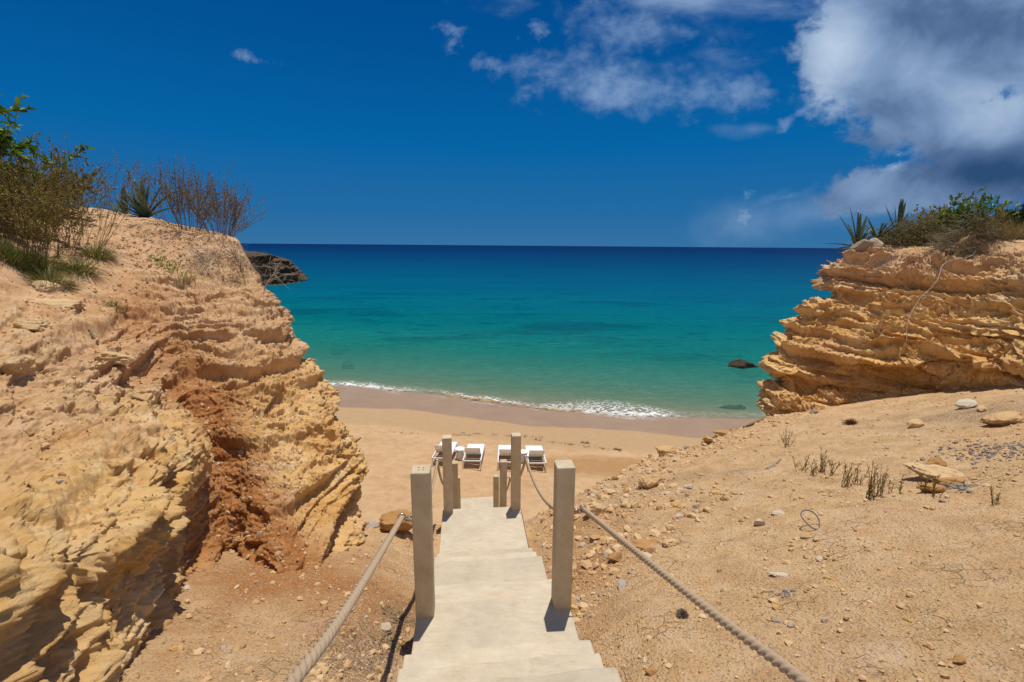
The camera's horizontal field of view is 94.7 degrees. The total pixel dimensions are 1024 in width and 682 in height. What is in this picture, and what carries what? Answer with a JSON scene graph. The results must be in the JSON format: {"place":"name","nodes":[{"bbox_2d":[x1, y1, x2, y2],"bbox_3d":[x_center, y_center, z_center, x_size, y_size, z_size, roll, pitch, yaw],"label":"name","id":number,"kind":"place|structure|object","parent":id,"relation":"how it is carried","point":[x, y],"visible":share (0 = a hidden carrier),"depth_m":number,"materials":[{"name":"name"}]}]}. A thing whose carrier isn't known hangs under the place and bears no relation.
{"place":"outdoors","nodes":[
{"label":"outdoors","id":0,"kind":"place"},
{"bbox_2d":[0,203,368,681],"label":"cliff","id":1,"kind":"structure","parent":0,"point":[60,597],"depth_m":4.29,"materials":[{"name":"stone"}]},
{"bbox_2d":[0,355,36,374],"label":"rock","id":2,"kind":"object","parent":1,"relation":"on","point":[21,364],"visible":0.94,"depth_m":3.56,"materials":[{"name":"beige stone"}]},
{"bbox_2d":[0,232,58,272],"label":"grass tuft","id":3,"kind":"object","parent":1,"relation":"on","point":[10,250],"visible":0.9,"depth_m":5.91,"materials":[{"name":"plant"}]},
{"bbox_2d":[12,318,52,330],"bbox_3d":[-4.610,-0.138,4.536,0.310,0.163,0.202,0,11,0],"label":"rock","id":4,"kind":"object","parent":1,"relation":"on","point":[35,324],"visible":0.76,"depth_m":4.50,"materials":[{"name":"beige stone"}]},
{"bbox_2d":[0,240,68,275],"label":"grass tuft","id":5,"kind":"object","parent":1,"relation":"on","point":[34,266],"visible":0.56,"depth_m":6.11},
{"bbox_2d":[0,147,93,259],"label":"dry shrub","id":6,"kind":"object","parent":1,"relation":"on","point":[6,213],"visible":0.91,"depth_m":6.13,"materials":[{"name":"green plant"}]},
{"bbox_2d":[29,280,64,292],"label":"rock","id":7,"kind":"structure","parent":1,"relation":"on","point":[45,286],"depth_m":5.72,"materials":[{"name":"beige stone"}]},
{"bbox_2d":[0,94,95,200],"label":"leafy bush","id":8,"kind":"object","parent":1,"relation":"on","point":[5,144],"visible":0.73,"depth_m":6.74,"materials":[{"name":"green plant"}]},
{"bbox_2d":[15,244,81,271],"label":"grass tuft","id":9,"kind":"object","parent":1,"relation":"on","point":[46,258],"visible":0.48,"depth_m":6.47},
{"bbox_2d":[12,263,85,290],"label":"grass tuft","id":10,"kind":"object","parent":1,"relation":"on","point":[49,277],"visible":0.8,"depth_m":5.96,"materials":[{"name":"plant"}]},
{"bbox_2d":[30,298,85,309],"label":"slab","id":11,"kind":"structure","parent":1,"relation":"on","point":[71,303],"depth_m":5.37,"materials":[{"name":"beige stone"}]},
{"bbox_2d":[0,145,135,258],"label":"dry shrub","id":12,"kind":"object","parent":1,"relation":"on","point":[72,221],"visible":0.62,"depth_m":6.66,"materials":[{"name":"brown plant"}]},
{"bbox_2d":[0,135,146,213],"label":"leafy bush","id":13,"kind":"object","parent":1,"relation":"on","point":[94,174],"visible":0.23,"depth_m":8.21,"materials":[{"name":"green plant"}]},
{"bbox_2d":[52,253,107,276],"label":"grass tuft","id":14,"kind":"object","parent":1,"relation":"on","point":[77,267],"visible":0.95,"depth_m":6.54,"materials":[{"name":"plant"}]},
{"bbox_2d":[0,123,169,249],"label":"dry shrub","id":15,"kind":"object","parent":1,"relation":"on","point":[79,194],"visible":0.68,"depth_m":7.49,"materials":[{"name":"plant"}]},
{"bbox_2d":[66,238,123,260],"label":"grass tuft","id":16,"kind":"object","parent":1,"relation":"on","point":[97,253],"visible":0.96,"depth_m":7.26,"materials":[{"name":"plant"}]},
{"bbox_2d":[97,185,131,213],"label":"agave","id":17,"kind":"object","parent":1,"relation":"on","point":[122,203],"visible":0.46,"depth_m":9.95,"materials":[{"name":"green plant"}]},
{"bbox_2d":[93,351,137,363],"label":"slab","id":18,"kind":"structure","parent":1,"relation":"on","point":[115,357],"depth_m":4.54,"materials":[{"name":"beige stone"}]},
{"bbox_2d":[99,297,133,313],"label":"grass tuft","id":19,"kind":"object","parent":1,"relation":"on","point":[119,307],"visible":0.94,"depth_m":6.02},
{"bbox_2d":[112,177,170,217],"bbox_3d":[-7.447,-2.883,9.450,1.120,0.830,0.613,0,11,0],"label":"agave","id":20,"kind":"object","parent":1,"relation":"on","point":[141,210],"visible":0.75,"depth_m":9.59,"materials":[{"name":"green plant"}]},
{"bbox_2d":[112,149,239,231],"bbox_3d":[-6.367,-2.850,9.119,1.668,1.547,1.993,0,11,0],"label":"dry shrub","id":21,"kind":"object","parent":1,"relation":"on","point":[177,201],"visible":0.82,"depth_m":8.85,"materials":[{"name":"plant"}]},
{"bbox_2d":[0,223,368,640],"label":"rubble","id":22,"kind":"object","parent":1,"relation":"on","point":[116,609],"visible":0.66,"depth_m":4.98,"materials":[{"name":"stone"}]},
{"bbox_2d":[172,164,264,236],"bbox_3d":[-5.501,-2.667,9.091,1.282,1.353,1.650,10,15,38],"label":"dry shrub","id":23,"kind":"object","parent":1,"relation":"on","point":[216,208],"visible":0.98,"depth_m":9.01,"materials":[{"name":"plant"}]},
{"bbox_2d":[170,234,274,285],"bbox_3d":[-4.812,-1.297,7.783,1.478,1.088,1.435,0,11,0],"label":"dry brush","id":24,"kind":"object","parent":1,"relation":"on","point":[211,258],"visible":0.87,"depth_m":7.68,"materials":[{"name":"plant"}]},
{"bbox_2d":[207,224,246,284],"bbox_3d":[-4.474,-1.328,7.585,0.592,1.059,0.781,0,11,0],"label":"bare bush","id":25,"kind":"object","parent":1,"relation":"on","point":[238,261],"visible":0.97,"depth_m":7.53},
{"bbox_2d":[231,210,271,235],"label":"dry shrub","id":26,"kind":"object","parent":1,"relation":"on","point":[243,225],"visible":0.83,"depth_m":10.15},
{"bbox_2d":[262,261,293,290],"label":"dead branch","id":27,"kind":"object","parent":1,"relation":"on","point":[274,275],"visible":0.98,"depth_m":7.83,"materials":[{"name":"brown wood"}]},
{"bbox_2d":[244,250,308,285],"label":"headland","id":28,"kind":"structure","parent":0,"point":[287,266],"depth_m":101.97,"materials":[{"name":"stone"}]},
{"bbox_2d":[0,0,1023,247],"label":"sky","id":29,"kind":"structure","parent":0,"point":[635,123],"materials":[{"name":"blue"}]},
{"bbox_2d":[314,360,765,524],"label":"beach","id":30,"kind":"structure","parent":0,"point":[425,414],"depth_m":22.39,"materials":[{"name":"sand"}]},
{"bbox_2d":[342,362,354,368],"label":"sunken rock","id":31,"kind":"object","parent":30,"relation":"on","point":[348,365],"visible":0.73,"depth_m":35.93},
{"bbox_2d":[432,442,456,466],"bbox_3d":[-2.318,3.738,16.392,0.624,0.704,1.950,0,2,0],"label":"sun lounger","id":32,"kind":"object","parent":30,"relation":"on","point":[438,448],"visible":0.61,"depth_m":15.90,"materials":[{"name":"white paint"}]},
{"bbox_2d":[455,446,464,459],"bbox_3d":[-1.801,3.917,16.380,0.356,0.417,0.356,0,11,0],"label":"side table","id":33,"kind":"object","parent":30,"relation":"on","point":[460,453],"visible":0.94,"depth_m":16.28,"materials":[{"name":"white plastic"}]},
{"bbox_2d":[462,444,484,469],"bbox_3d":[-1.309,3.807,16.337,0.624,0.704,1.950,0,3,0],"label":"sun lounger","id":34,"kind":"object","parent":30,"relation":"on","point":[474,449],"visible":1,"depth_m":15.77,"materials":[{"name":"white paint"}]},
{"bbox_2d":[375,431,622,450],"bbox_3d":[-0.589,3.917,19.384,10.007,0.448,1.421,2,12,6],"label":"seaweed","id":35,"kind":"object","parent":30,"relation":"on","point":[532,436],"visible":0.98,"depth_m":19.28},
{"bbox_2d":[497,445,510,470],"bbox_3d":[-0.180,3.873,16.435,0.624,0.704,1.950,0,3,-1],"label":"sun lounger","id":36,"kind":"object","parent":30,"relation":"on","point":[504,450],"visible":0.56,"depth_m":15.87,"materials":[{"name":"white paint"}]},
{"bbox_2d":[521,449,527,462],"bbox_3d":[0.393,4.074,16.603,0.356,0.417,0.356,0,11,0],"label":"side table","id":37,"kind":"object","parent":30,"relation":"on","point":[524,452],"visible":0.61,"depth_m":16.49,"materials":[{"name":"white plastic"}]},
{"bbox_2d":[525,446,546,471],"bbox_3d":[0.817,3.924,16.537,0.624,0.704,1.950,0,3,-1],"label":"sun lounger","id":38,"kind":"object","parent":30,"relation":"on","point":[536,451],"visible":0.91,"depth_m":15.95,"materials":[{"name":"white paint"}]},
{"bbox_2d":[719,404,745,409],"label":"sunken rock","id":39,"kind":"object","parent":30,"relation":"on","point":[739,407],"visible":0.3,"depth_m":26.29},
{"bbox_2d":[240,243,849,385],"bbox_3d":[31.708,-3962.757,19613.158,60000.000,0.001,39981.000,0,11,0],"label":"sea","id":40,"kind":"structure","parent":0,"point":[698,314],"depth_m":69.67,"materials":[{"name":"liquid"}]},
{"bbox_2d":[328,381,672,416],"bbox_3d":[-0.149,3.195,27.017,29.280,0.213,5.442,3,12,12],"label":"wave foam","id":41,"kind":"object","parent":40,"relation":"on","point":[641,414],"visible":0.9,"depth_m":25.65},
{"bbox_2d":[727,359,757,368],"bbox_3d":[17.094,2.078,34.608,2.254,1.442,1.471,9,14,37],"label":"boulder","id":42,"kind":"object","parent":40,"relation":"in","point":[740,363],"visible":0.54,"depth_m":34.46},
{"bbox_2d":[119,385,1023,681],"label":"ground","id":43,"kind":"structure","parent":0,"point":[987,584],"depth_m":3.42,"materials":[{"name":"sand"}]},
{"bbox_2d":[365,521,379,527],"bbox_3d":[-1.781,2.259,5.767,0.328,0.096,0.178,-1,12,-6],"label":"slab","id":44,"kind":"object","parent":43,"relation":"on","point":[373,524],"depth_m":5.76,"materials":[{"name":"grey stone"}]},
{"bbox_2d":[379,622,391,631],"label":"stone","id":45,"kind":"object","parent":43,"relation":"on","point":[385,626],"visible":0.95,"depth_m":3.18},
{"bbox_2d":[359,621,412,660],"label":"bark litter","id":46,"kind":"object","parent":43,"relation":"on","point":[396,646],"visible":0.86,"depth_m":3.06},
{"bbox_2d":[379,509,411,531],"bbox_3d":[-1.335,2.185,5.648,0.491,0.251,0.308,1,11,4],"label":"rock","id":47,"kind":"object","parent":43,"relation":"on","point":[389,519],"visible":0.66,"depth_m":5.59,"materials":[{"name":"orange stone"}]},
{"bbox_2d":[376,604,415,631],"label":"bark litter","id":48,"kind":"object","parent":43,"relation":"on","point":[403,616],"visible":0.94,"depth_m":3.40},
{"bbox_2d":[396,497,621,681],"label":"staircase","id":49,"kind":"structure","parent":43,"relation":"on","point":[498,617],"depth_m":3.19,"materials":[{"name":"concrete"}]},
{"bbox_2d":[397,465,434,618],"bbox_3d":[-0.641,1.461,3.159,0.224,1.312,0.122,-1,12,-5],"label":"handrail post","id":50,"kind":"object","parent":49,"relation":"on","point":[421,504],"visible":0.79,"depth_m":3.08,"materials":[{"name":"wood"}]},
{"bbox_2d":[286,460,442,681],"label":"rope","id":51,"kind":"object","parent":50,"relation":"attached to","point":[301,671],"visible":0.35,"depth_m":1.40,"materials":[{"name":"fabric"}]},
{"bbox_2d":[435,435,452,513],"bbox_3d":[-0.893,1.870,6.199,0.224,1.310,0.122,-1,12,-7],"label":"handrail post","id":52,"kind":"object","parent":49,"relation":"on","point":[447,472],"visible":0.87,"depth_m":6.12,"materials":[{"name":"wood"}]},
{"bbox_2d":[452,461,457,508],"bbox_3d":[-1.085,2.799,8.534,0.224,1.310,0.122,-1,11,-6],"label":"handrail post","id":53,"kind":"object","parent":49,"relation":"on","point":[455,481],"visible":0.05,"depth_m":8.43,"materials":[{"name":"wood"}]},
{"bbox_2d":[458,476,460,508],"bbox_3d":[-1.293,3.732,10.854,0.224,1.310,0.122,-1,12,-6],"label":"handrail post","id":54,"kind":"object","parent":49,"relation":"on","point":[459,500],"visible":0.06,"depth_m":10.76,"materials":[{"name":"wood"}]},
{"bbox_2d":[493,474,498,506],"bbox_3d":[-0.319,3.721,10.944,0.224,1.310,0.122,-1,12,-6],"label":"handrail post","id":55,"kind":"object","parent":49,"relation":"on","point":[495,490],"visible":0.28,"depth_m":10.82,"materials":[{"name":"wood"}]},
{"bbox_2d":[499,459,510,506],"bbox_3d":[-0.112,2.790,8.623,0.224,1.310,0.122,0,12,-7],"label":"handrail post","id":56,"kind":"object","parent":49,"relation":"on","point":[503,485],"visible":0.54,"depth_m":8.52,"materials":[{"name":"wood"}]},
{"bbox_2d":[511,432,527,510],"bbox_3d":[0.100,1.858,6.295,0.224,1.310,0.122,-1,11,-7],"label":"handrail post","id":57,"kind":"object","parent":49,"relation":"on","point":[516,458],"visible":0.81,"depth_m":6.20,"materials":[{"name":"wood"}]},
{"bbox_2d":[551,460,586,609],"bbox_3d":[0.398,1.451,3.255,0.224,1.310,0.122,-1,12,-5],"label":"handrail post","id":58,"kind":"object","parent":49,"relation":"on","point":[563,521],"visible":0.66,"depth_m":3.16,"materials":[{"name":"wood"}]},
{"bbox_2d":[507,457,812,681],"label":"rope","id":59,"kind":"object","parent":58,"relation":"attached to","point":[788,669],"visible":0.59,"depth_m":1.65,"materials":[{"name":"fabric"}]},
{"bbox_2d":[584,501,605,515],"bbox_3d":[1.004,2.051,5.767,0.286,0.200,0.253,2,12,8],"label":"rock","id":60,"kind":"object","parent":43,"relation":"on","point":[595,508],"visible":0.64,"depth_m":5.68,"materials":[{"name":"beige stone"}]},
{"bbox_2d":[608,551,621,560],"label":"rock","id":61,"kind":"object","parent":43,"relation":"on","point":[615,556],"visible":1,"depth_m":4.32,"materials":[{"name":"orange stone"}]},
{"bbox_2d":[617,579,626,589],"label":"stone","id":62,"kind":"object","parent":43,"relation":"on","point":[621,583],"visible":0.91,"depth_m":3.83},
{"bbox_2d":[632,538,656,550],"bbox_3d":[1.234,1.891,4.354,0.253,0.081,0.167,-2,12,-11],"label":"rock","id":63,"kind":"object","parent":43,"relation":"on","point":[640,544],"visible":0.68,"depth_m":4.35,"materials":[{"name":"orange stone"}]},
{"bbox_2d":[638,472,663,488],"bbox_3d":[1.893,1.925,6.407,0.360,0.267,0.208,-2,12,-12],"label":"rock","id":64,"kind":"object","parent":43,"relation":"on","point":[651,480],"visible":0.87,"depth_m":6.35,"materials":[{"name":"beige stone"}]},
{"bbox_2d":[645,666,657,675],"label":"stone","id":65,"kind":"object","parent":43,"relation":"on","point":[651,671],"visible":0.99,"depth_m":2.58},
{"bbox_2d":[655,445,678,456],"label":"rock","id":66,"kind":"object","parent":43,"relation":"on","point":[662,450],"visible":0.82,"depth_m":8.50,"materials":[{"name":"beige stone"}]},
{"bbox_2d":[662,538,677,546],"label":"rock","id":67,"kind":"object","parent":43,"relation":"on","point":[671,542],"visible":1,"depth_m":4.24,"materials":[{"name":"beige stone"}]},
{"bbox_2d":[676,608,688,618],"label":"fibre clump","id":68,"kind":"object","parent":43,"relation":"on","point":[682,613],"visible":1,"depth_m":3.07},
{"bbox_2d":[713,430,732,436],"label":"rock","id":69,"kind":"object","parent":43,"relation":"on","point":[721,433],"visible":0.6,"depth_m":9.26,"materials":[{"name":"beige stone"}]},
{"bbox_2d":[753,518,764,525],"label":"stone","id":70,"kind":"object","parent":43,"relation":"on","point":[758,522],"visible":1,"depth_m":4.33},
{"bbox_2d":[771,509,784,515],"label":"stone","id":71,"kind":"object","parent":43,"relation":"on","point":[777,512],"visible":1,"depth_m":4.48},
{"bbox_2d":[762,588,795,599],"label":"slate chips","id":72,"kind":"object","parent":43,"relation":"on","point":[787,592],"visible":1,"depth_m":3.11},
{"bbox_2d":[769,571,788,576],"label":"stone","id":73,"kind":"object","parent":43,"relation":"on","point":[779,574],"visible":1,"depth_m":3.36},
{"bbox_2d":[779,427,795,447],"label":"sprig","id":74,"kind":"object","parent":43,"relation":"on","point":[785,439],"visible":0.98,"depth_m":7.19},
{"bbox_2d":[792,455,816,470],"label":"sprig","id":75,"kind":"object","parent":43,"relation":"on","point":[804,466],"visible":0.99,"depth_m":5.78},
{"bbox_2d":[800,509,819,529],"bbox_3d":[2.586,1.544,4.082,0.182,0.024,0.180,10,45,-13],"label":"wire ring","id":76,"kind":"object","parent":43,"relation":"on","point":[806,522],"visible":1,"depth_m":4.09,"materials":[{"name":"metal"}]},
{"bbox_2d":[813,445,830,472],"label":"sprig","id":77,"kind":"object","parent":43,"relation":"on","point":[821,464],"visible":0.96,"depth_m":5.56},
{"bbox_2d":[841,459,857,486],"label":"sprig","id":78,"kind":"object","parent":43,"relation":"on","point":[848,478],"visible":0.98,"depth_m":4.88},
{"bbox_2d":[839,418,859,424],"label":"fibre clump","id":79,"kind":"object","parent":43,"relation":"on","point":[850,422],"visible":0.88,"depth_m":7.91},
{"bbox_2d":[853,464,868,484],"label":"sprig","id":80,"kind":"object","parent":43,"relation":"on","point":[857,473],"visible":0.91,"depth_m":4.91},
{"bbox_2d":[865,461,888,499],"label":"sprig","id":81,"kind":"object","parent":43,"relation":"on","point":[870,487],"visible":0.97,"depth_m":4.42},
{"bbox_2d":[867,463,889,496],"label":"sprig","id":82,"kind":"object","parent":43,"relation":"on","point":[880,483],"visible":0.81,"depth_m":4.46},
{"bbox_2d":[906,418,924,427],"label":"stone","id":83,"kind":"object","parent":43,"relation":"on","point":[915,423],"visible":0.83,"depth_m":6.79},
{"bbox_2d":[916,483,944,492],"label":"rock","id":84,"kind":"object","parent":43,"relation":"on","point":[931,487],"visible":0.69,"depth_m":4.31,"materials":[{"name":"orange stone"}]},
{"bbox_2d":[903,462,963,480],"bbox_3d":[4.253,1.319,4.645,0.634,0.158,0.336,3,12,14],"label":"slab","id":85,"kind":"object","parent":43,"relation":"on","point":[929,471],"depth_m":4.64,"materials":[{"name":"beige stone"}]},
{"bbox_2d":[926,457,946,466],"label":"rock","id":86,"kind":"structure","parent":43,"relation":"on","point":[937,461],"depth_m":4.96,"materials":[{"name":"beige stone"}]},
{"bbox_2d":[931,474,956,497],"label":"sprig","id":87,"kind":"object","parent":43,"relation":"on","point":[934,489],"visible":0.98,"depth_m":4.18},
{"bbox_2d":[930,477,964,485],"bbox_3d":[4.166,1.327,4.463,0.324,0.069,0.154,0,11,-2],"label":"rock","id":88,"kind":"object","parent":43,"relation":"on","point":[946,481],"depth_m":4.45,"materials":[{"name":"beige stone"}]},
{"bbox_2d":[953,654,965,663],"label":"stone","id":89,"kind":"object","parent":43,"relation":"on","point":[959,659],"visible":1,"depth_m":2.25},
{"bbox_2d":[937,480,984,494],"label":"slate chips","id":90,"kind":"object","parent":43,"relation":"on","point":[962,487],"visible":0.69,"depth_m":4.33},
{"bbox_2d":[908,437,1023,468],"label":"slate chips","id":91,"kind":"object","parent":43,"relation":"on","point":[971,453],"visible":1,"depth_m":5.15,"materials":[{"name":"stone"}]},
{"bbox_2d":[955,398,977,408],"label":"stone","id":92,"kind":"object","parent":43,"relation":"on","point":[966,403],"visible":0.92,"depth_m":7.38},
{"bbox_2d":[989,485,1001,505],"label":"sprig","id":93,"kind":"object","parent":43,"relation":"on","point":[992,498],"visible":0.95,"depth_m":3.83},
{"bbox_2d":[979,411,1023,425],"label":"rock","id":94,"kind":"object","parent":43,"relation":"on","point":[1003,418],"visible":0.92,"depth_m":6.15,"materials":[{"name":"beige stone"}]},
{"bbox_2d":[756,234,1023,415],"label":"cliff","id":95,"kind":"structure","parent":0,"point":[845,343],"depth_m":10.22,"materials":[{"name":"stone"}]},
{"bbox_2d":[825,209,874,252],"bbox_3d":[8.990,-2.751,12.566,1.298,1.572,0.764,4,12,16],"label":"agave","id":96,"kind":"object","parent":95,"relation":"on","point":[859,231],"visible":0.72,"depth_m":12.54,"materials":[{"name":"green plant"}]},
{"bbox_2d":[850,239,872,252],"bbox_3d":[8.789,-2.376,11.904,0.503,0.377,0.404,-3,12,-17],"label":"rock","id":97,"kind":"object","parent":95,"relation":"on","point":[862,246],"visible":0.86,"depth_m":11.78,"materials":[{"name":"stone"}]},
{"bbox_2d":[870,238,883,247],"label":"rock","id":98,"kind":"object","parent":95,"relation":"on","point":[877,242],"visible":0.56,"depth_m":11.92,"materials":[{"name":"stone"}]},
{"bbox_2d":[837,221,922,256],"bbox_3d":[10.039,-2.700,12.672,2.195,1.088,1.560,0,11,0],"label":"dry brush","id":99,"kind":"object","parent":95,"relation":"on","point":[887,240],"visible":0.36,"depth_m":12.30,"materials":[{"name":"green plant"}]},
{"bbox_2d":[865,216,901,237],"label":"agave","id":100,"kind":"object","parent":95,"relation":"on","point":[873,232],"visible":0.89,"depth_m":12.48,"materials":[{"name":"green plant"}]},
{"bbox_2d":[879,209,952,248],"bbox_3d":[10.695,-2.852,12.555,2.060,1.379,1.732,0,11,0],"label":"dry brush","id":101,"kind":"object","parent":95,"relation":"on","point":[909,223],"visible":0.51,"depth_m":12.25,"materials":[{"name":"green plant"}]},
{"bbox_2d":[883,195,911,233],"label":"agave","id":102,"kind":"object","parent":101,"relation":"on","point":[901,209],"visible":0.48,"depth_m":12.89,"materials":[{"name":"green plant"}]},
{"bbox_2d":[907,203,952,222],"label":"leafy bush","id":103,"kind":"object","parent":95,"relation":"on","point":[932,211],"visible":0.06,"depth_m":14.97,"materials":[{"name":"green plant"}]},
{"bbox_2d":[896,207,986,246],"bbox_3d":[11.181,-2.858,12.203,2.358,1.406,1.721,0,11,0],"label":"dry brush","id":104,"kind":"object","parent":95,"relation":"on","point":[924,230],"visible":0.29,"depth_m":12.08,"materials":[{"name":"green plant"}]},
{"bbox_2d":[906,245,982,343],"bbox_3d":[9.183,-1.104,10.283,2.861,2.023,0.508,-6,13,-27],"label":"root","id":105,"kind":"object","parent":95,"relation":"attached to","point":[940,281],"visible":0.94,"depth_m":10.27,"materials":[{"name":"brown wood"}]},
{"bbox_2d":[915,203,1023,260],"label":"dry brush","id":106,"kind":"object","parent":95,"relation":"on","point":[947,239],"visible":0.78,"depth_m":10.69,"materials":[{"name":"brown plant"}]},
{"bbox_2d":[937,186,1013,235],"bbox_3d":[10.830,-3.050,11.142,0.965,1.135,1.340,-7,14,-33],"label":"leafy bush","id":107,"kind":"object","parent":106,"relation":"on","point":[957,212],"visible":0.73,"depth_m":11.14,"materials":[{"name":"green plant"}]},
{"bbox_2d":[957,210,1023,241],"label":"grass tuft","id":108,"kind":"object","parent":95,"relation":"on","point":[991,228],"visible":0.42,"depth_m":10.62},
{"bbox_2d":[963,195,1021,237],"bbox_3d":[11.210,-2.916,11.195,1.101,1.058,0.876,5,12,22],"label":"leafy bush","id":109,"kind":"object","parent":95,"relation":"on","point":[999,208],"visible":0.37,"depth_m":11.02,"materials":[{"name":"green plant"}]},
{"bbox_2d":[993,206,1019,230],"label":"leafy bush","id":110,"kind":"object","parent":95,"relation":"on","point":[1011,210],"visible":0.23,"depth_m":13.49,"materials":[{"name":"green plant"}]},
{"bbox_2d":[998,203,1023,230],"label":"leafy bush","id":111,"kind":"object","parent":95,"relation":"on","point":[1020,214],"visible":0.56,"depth_m":13.31,"materials":[{"name":"green plant"}]},
{"bbox_2d":[1003,217,1023,239],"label":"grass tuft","id":112,"kind":"object","parent":95,"relation":"on","point":[1017,230],"visible":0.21,"depth_m":13.06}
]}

